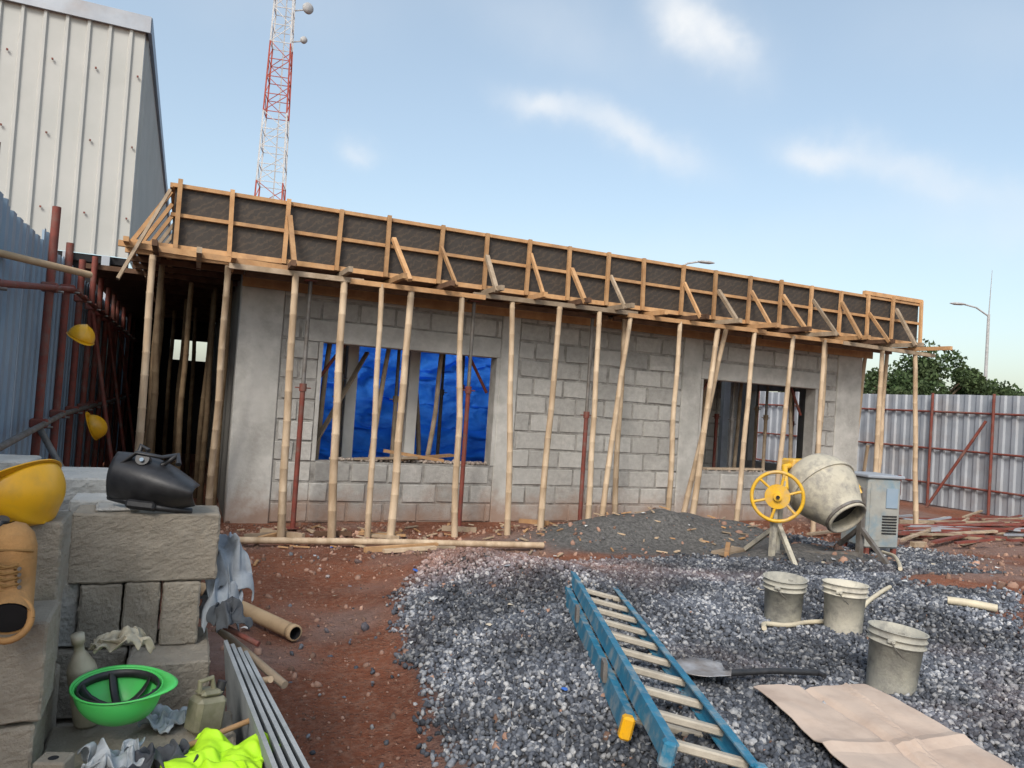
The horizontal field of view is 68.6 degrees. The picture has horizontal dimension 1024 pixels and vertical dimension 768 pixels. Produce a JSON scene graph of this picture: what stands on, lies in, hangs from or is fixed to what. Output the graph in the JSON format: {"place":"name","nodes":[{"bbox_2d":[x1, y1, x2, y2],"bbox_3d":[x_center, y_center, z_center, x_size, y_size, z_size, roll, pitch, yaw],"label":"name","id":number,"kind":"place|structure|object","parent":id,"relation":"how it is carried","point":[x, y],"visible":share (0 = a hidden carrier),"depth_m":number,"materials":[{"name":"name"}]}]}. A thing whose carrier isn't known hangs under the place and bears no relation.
{"place":"outdoors","nodes":[
{"label":"outdoors","id":0,"kind":"place"},
{"bbox_2d":[32,752,74,767],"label":"wooden block","id":1,"kind":"object","parent":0,"point":[55,760],"depth_m":1.77,"materials":[{"name":"beige wood"}]},
{"bbox_2d":[254,0,313,200],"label":"lattice radio tower","id":2,"kind":"structure","parent":0,"point":[308,8],"depth_m":44.90,"materials":[{"name":"red metal"}]},
{"bbox_2d":[58,0,1023,393],"label":"sky","id":3,"kind":"structure","parent":0,"point":[854,146],"materials":[{"name":"blue"}]},
{"bbox_2d":[103,449,1023,767],"bbox_3d":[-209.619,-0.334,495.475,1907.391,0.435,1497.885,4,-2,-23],"label":"ground","id":4,"kind":"structure","parent":0,"point":[381,703],"depth_m":5.67,"materials":[{"name":"brown soil"}]},
{"bbox_2d":[0,191,126,466],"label":"blue sheet fence","id":5,"kind":"object","parent":4,"relation":"on","point":[21,312],"visible":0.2,"depth_m":6.54,"materials":[{"name":"metal"}]},
{"bbox_2d":[0,142,137,467],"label":"scaffold tube frame","id":6,"kind":"object","parent":4,"relation":"on","point":[106,397],"visible":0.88,"depth_m":8.19,"materials":[{"name":"metal"}]},
{"bbox_2d":[66,324,94,345],"bbox_3d":[-3.985,-0.457,6.940,0.235,0.203,0.314,4,-2,-23],"label":"hard hat","id":7,"kind":"object","parent":6,"relation":"on","point":[83,334],"visible":1,"depth_m":6.87,"materials":[{"name":"yellow plastic"}]},
{"bbox_2d":[85,412,107,439],"bbox_3d":[-4.433,0.450,7.998,0.189,0.303,0.246,4,-1,9],"label":"hard hat","id":8,"kind":"object","parent":6,"relation":"on","point":[97,426],"visible":1,"depth_m":7.94,"materials":[{"name":"yellow plastic"}]},
{"bbox_2d":[0,0,171,320],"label":"metal clad shed","id":9,"kind":"structure","parent":4,"relation":"on","point":[81,137],"depth_m":14.35,"materials":[{"name":"metal"}]},
{"bbox_2d":[0,454,235,767],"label":"concrete block stack","id":10,"kind":"object","parent":4,"relation":"on","point":[104,565],"visible":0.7,"depth_m":2.46,"materials":[{"name":"grey concrete"}]},
{"bbox_2d":[0,515,37,644],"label":"leather work boot","id":11,"kind":"object","parent":10,"relation":"on","point":[18,552],"visible":1,"depth_m":1.72,"materials":[{"name":"leather"}]},
{"bbox_2d":[0,459,65,525],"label":"hard hat","id":12,"kind":"object","parent":10,"relation":"on","point":[32,493],"visible":0.92,"depth_m":1.96,"materials":[{"name":"yellow plastic"}]},
{"bbox_2d":[66,631,97,728],"bbox_3d":[-1.192,0.822,2.099,0.076,0.275,0.118,3,-1,13],"label":"dirty plastic bottle","id":13,"kind":"object","parent":10,"relation":"on","point":[82,661],"visible":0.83,"depth_m":2.06,"materials":[{"name":"grey plastic"}]},
{"bbox_2d":[77,737,144,767],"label":"plastic bag","id":14,"kind":"object","parent":10,"relation":"on","point":[101,754],"visible":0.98,"depth_m":1.85,"materials":[{"name":"white plastic"}]},
{"bbox_2d":[88,625,154,653],"bbox_3d":[-1.122,0.737,2.158,0.169,0.087,0.140,5,-2,-41],"label":"work glove","id":15,"kind":"object","parent":10,"relation":"on","point":[112,641],"visible":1,"depth_m":2.13,"materials":[{"name":"beige fabric"}]},
{"bbox_2d":[69,665,177,726],"bbox_3d":[-1.039,0.853,2.007,0.272,0.134,0.195,4,-1,6],"label":"hard hat","id":16,"kind":"object","parent":10,"relation":"on","point":[115,696],"visible":1,"depth_m":2.03,"materials":[{"name":"green plastic"}]},
{"bbox_2d":[106,444,199,513],"bbox_3d":[-1.220,0.326,2.547,0.298,0.235,0.129,4,-1,-7],"label":"welding visor","id":17,"kind":"object","parent":10,"relation":"on","point":[138,479],"visible":1,"depth_m":2.51,"materials":[{"name":"black plastic"}]},
{"bbox_2d":[124,738,198,767],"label":"dark rag","id":18,"kind":"object","parent":10,"relation":"on","point":[160,755],"visible":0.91,"depth_m":1.90,"materials":[{"name":"fabric"}]},
{"bbox_2d":[137,703,186,733],"bbox_3d":[-0.981,0.940,2.137,0.119,0.058,0.135,4,-1,7],"label":"rag","id":19,"kind":"object","parent":10,"relation":"on","point":[161,719],"visible":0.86,"depth_m":2.12,"materials":[{"name":"grey fabric"}]},
{"bbox_2d":[184,675,226,735],"bbox_3d":[-0.864,0.908,2.131,0.073,0.158,0.108,3,-2,38],"label":"jerrycan","id":20,"kind":"object","parent":10,"relation":"on","point":[206,706],"visible":0.96,"depth_m":2.10,"materials":[{"name":"beige plastic"}]},
{"bbox_2d":[160,728,280,767],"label":"hi vis vest","id":21,"kind":"object","parent":10,"relation":"on","point":[213,748],"visible":0.87,"depth_m":1.94,"materials":[{"name":"fabric"}]},
{"bbox_2d":[199,578,242,631],"bbox_3d":[-1.055,0.783,2.717,0.160,0.222,0.196,4,-2,-23],"label":"rag","id":22,"kind":"object","parent":10,"relation":"on","point":[220,594],"visible":0.57,"depth_m":2.66,"materials":[{"name":"grey fabric"}]},
{"bbox_2d":[205,532,253,601],"bbox_3d":[-1.087,0.664,2.794,0.169,0.259,0.301,5,-2,-41],"label":"rag","id":23,"kind":"object","parent":10,"relation":"on","point":[233,562],"visible":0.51,"depth_m":2.72,"materials":[{"name":"grey fabric"}]},
{"bbox_2d":[206,596,252,633],"bbox_3d":[-0.995,0.809,2.632,0.135,0.119,0.136,3,-2,39],"label":"dark rag","id":24,"kind":"object","parent":10,"relation":"on","point":[226,613],"visible":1,"depth_m":2.61,"materials":[{"name":"fabric"}]},
{"bbox_2d":[188,626,287,747],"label":"wooden stakes","id":25,"kind":"object","parent":10,"relation":"on","point":[279,680],"visible":0.42,"depth_m":2.61,"materials":[{"name":"brown wood"}]},
{"bbox_2d":[200,582,301,641],"bbox_3d":[-1.851,1.563,5.200,1.227,0.124,0.104,3,-2,40],"label":"drain pipe","id":26,"kind":"object","parent":4,"relation":"on","point":[288,630],"visible":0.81,"depth_m":4.92,"materials":[{"name":"beige plastic"}]},
{"bbox_2d":[224,640,309,767],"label":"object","id":27,"kind":"object","parent":4,"relation":"on","point":[249,696],"visible":0.81,"depth_m":2.19,"materials":[{"name":"grey metal"}]},
{"bbox_2d":[86,254,893,453],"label":"roof slab and deck","id":28,"kind":"structure","parent":4,"relation":"on","point":[127,288],"depth_m":16.53,"materials":[{"name":"wood"}]},
{"bbox_2d":[116,178,952,358],"bbox_3d":[-0.242,-1.219,13.788,11.802,1.176,9.455,4,-2,-23],"label":"fascia timber frame","id":29,"kind":"object","parent":28,"relation":"attached to","point":[438,297],"visible":0.77,"depth_m":9.63,"materials":[{"name":"brown wood"}]},
{"bbox_2d":[171,188,917,341],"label":"fascia panels","id":30,"kind":"object","parent":29,"relation":"attached to","point":[214,236],"visible":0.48,"depth_m":9.29,"materials":[{"name":"wood"}]},
{"bbox_2d":[134,254,918,538],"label":"timber support poles","id":31,"kind":"object","parent":4,"relation":"on","point":[147,437],"visible":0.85,"depth_m":9.34,"materials":[{"name":"beige wood"}]},
{"bbox_2d":[206,271,862,523],"bbox_3d":[-0.464,0.533,15.031,10.130,3.090,9.014,4,-2,-23],"label":"concrete frame","id":32,"kind":"object","parent":4,"relation":"on","point":[248,430],"visible":0.34,"depth_m":10.25,"materials":[{"name":"grey concrete"}]},
{"bbox_2d":[318,343,490,461],"bbox_3d":[-2.276,0.395,14.712,6.459,3.233,0.468,4,-2,-23],"label":"blue tarpaulin","id":33,"kind":"object","parent":32,"relation":"hanging from","point":[477,423],"visible":0.24,"depth_m":14.85,"materials":[{"name":"blue plastic"}]},
{"bbox_2d":[286,279,801,528],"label":"steel formwork props","id":34,"kind":"object","parent":4,"relation":"on","point":[303,388],"visible":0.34,"depth_m":10.31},
{"bbox_2d":[268,291,837,521],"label":"block walls","id":35,"kind":"structure","parent":4,"relation":"on","point":[425,492],"depth_m":10.60,"materials":[{"name":"grey concrete"}]},
{"bbox_2d":[329,457,772,472],"bbox_3d":[0.248,1.559,13.193,9.569,0.799,5.064,4,-2,-23],"label":"window sill","id":36,"kind":"structure","parent":35,"relation":"attached to","point":[423,461],"depth_m":9.93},
{"bbox_2d":[209,508,1023,767],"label":"scattered pebbles","id":37,"kind":"object","parent":4,"relation":"on","point":[999,585],"visible":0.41,"depth_m":7.20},
{"bbox_2d":[241,510,999,690],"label":"scattered litter","id":38,"kind":"object","parent":4,"relation":"on","point":[563,688],"visible":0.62,"depth_m":5.34,"materials":[{"name":"paper"}]},
{"bbox_2d":[237,420,1023,565],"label":"timber offcuts","id":39,"kind":"object","parent":4,"relation":"on","point":[949,528],"visible":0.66,"depth_m":9.34,"materials":[{"name":"brown wood"}]},
{"bbox_2d":[269,511,1023,767],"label":"gravel pile","id":40,"kind":"object","parent":4,"relation":"on","point":[757,726],"visible":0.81,"depth_m":4.54,"materials":[{"name":"gravel"}]},
{"bbox_2d":[676,658,826,678],"bbox_3d":[1.245,1.514,3.974,0.899,0.081,0.270,4,-2,-23],"label":"shovel","id":41,"kind":"object","parent":40,"relation":"on","point":[704,667],"visible":0.83,"depth_m":3.94,"materials":[{"name":"grey metal"}]},
{"bbox_2d":[762,571,807,622],"bbox_3d":[1.935,1.548,5.347,0.304,0.360,0.305,4,-2,-23],"label":"plastic bucket","id":42,"kind":"object","parent":40,"relation":"on","point":[784,592],"visible":0.89,"depth_m":5.25,"materials":[{"name":"grey plastic"}]},
{"bbox_2d":[761,585,891,630],"bbox_3d":[2.432,1.671,5.545,2.010,0.126,0.219,5,-2,-39],"label":"cream hose","id":43,"kind":"object","parent":40,"relation":"on","point":[869,600],"visible":0.77,"depth_m":5.30,"materials":[{"name":"beige plastic"}]},
{"bbox_2d":[822,578,869,634],"bbox_3d":[2.303,1.552,5.206,0.304,0.355,0.304,4,-2,-23],"label":"plastic bucket","id":44,"kind":"object","parent":40,"relation":"on","point":[844,604],"visible":0.89,"depth_m":5.10,"materials":[{"name":"grey plastic"}]},
{"bbox_2d":[753,683,1015,767],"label":"cardboard sheet","id":45,"kind":"object","parent":40,"relation":"on","point":[857,725],"visible":1,"depth_m":3.34,"materials":[{"name":"beige cardboard"}]},
{"bbox_2d":[881,550,902,570],"bbox_3d":[4.085,1.879,8.025,0.114,0.211,2.092,3,-2,22],"label":"cream hose","id":46,"kind":"object","parent":40,"relation":"on","point":[897,560],"visible":0.97,"depth_m":8.09,"materials":[{"name":"beige plastic"}]},
{"bbox_2d":[947,596,997,612],"bbox_3d":[3.465,1.658,5.656,0.323,0.068,0.060,3,-2,28],"label":"pipe offcut","id":47,"kind":"object","parent":40,"relation":"on","point":[991,607],"visible":1,"depth_m":5.64,"materials":[{"name":"beige plastic"}]},
{"bbox_2d":[565,571,767,767],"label":"extension ladder","id":48,"kind":"object","parent":4,"relation":"on","point":[653,719],"visible":0.83,"depth_m":3.38,"materials":[{"name":"blue plastic"}]},
{"bbox_2d":[684,260,714,264],"bbox_3d":[8.237,-1.397,35.053,1.996,8.871,0.300,4,-1,-7],"label":"street lamp","id":49,"kind":"object","parent":4,"relation":"on","point":[705,262],"visible":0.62,"depth_m":35.11,"materials":[{"name":"metal"}]},
{"bbox_2d":[744,453,889,564],"bbox_3d":[3.264,1.382,8.287,1.547,1.242,0.946,4,-1,-13],"label":"concrete mixer","id":50,"kind":"object","parent":4,"relation":"on","point":[829,492],"visible":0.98,"depth_m":8.07,"materials":[{"name":"grey metal"}]},
{"bbox_2d":[841,471,904,554],"bbox_3d":[4.591,1.661,9.518,0.640,1.050,0.560,4,-1,-11],"label":"engine cabinet","id":51,"kind":"object","parent":4,"relation":"on","point":[883,494],"visible":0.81,"depth_m":9.26,"materials":[{"name":"metal"}]},
{"bbox_2d":[756,391,1023,519],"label":"corrugated sheet fence","id":52,"kind":"object","parent":4,"relation":"on","point":[986,476],"visible":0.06,"depth_m":16.07,"materials":[{"name":"metal"}]},
{"bbox_2d":[863,367,929,420],"bbox_3d":[14.350,1.265,30.024,4.416,4.157,4.467,3,-2,25],"label":"leafy tree","id":53,"kind":"object","parent":4,"relation":"on","point":[871,382],"visible":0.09,"depth_m":29.94,"materials":[{"name":"green plant"}]},
{"bbox_2d":[866,620,929,695],"bbox_3d":[2.102,1.510,4.107,0.306,0.367,0.304,4,-2,-23],"label":"plastic bucket","id":54,"kind":"object","parent":4,"relation":"on","point":[896,651],"visible":0.95,"depth_m":4.01,"materials":[{"name":"grey plastic"}]},
{"bbox_2d":[869,339,986,439],"bbox_3d":[16.641,0.773,30.106,4.882,5.443,4.064,4,-2,-23],"label":"leafy tree","id":55,"kind":"object","parent":4,"relation":"on","point":[970,381],"visible":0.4,"depth_m":29.60,"materials":[{"name":"green plant"}]},
{"bbox_2d":[950,276,991,378],"bbox_3d":[24.215,-0.983,39.943,2.249,10.400,0.300,4,-1,-4],"label":"street lamp","id":56,"kind":"object","parent":4,"relation":"on","point":[986,345],"visible":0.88,"depth_m":39.95,"materials":[{"name":"metal"}]},
{"bbox_2d":[937,378,1023,395],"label":"leafy tree","id":57,"kind":"object","parent":4,"relation":"on","point":[996,389],"visible":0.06,"depth_m":29.38,"materials":[{"name":"green plant"}]}
]}

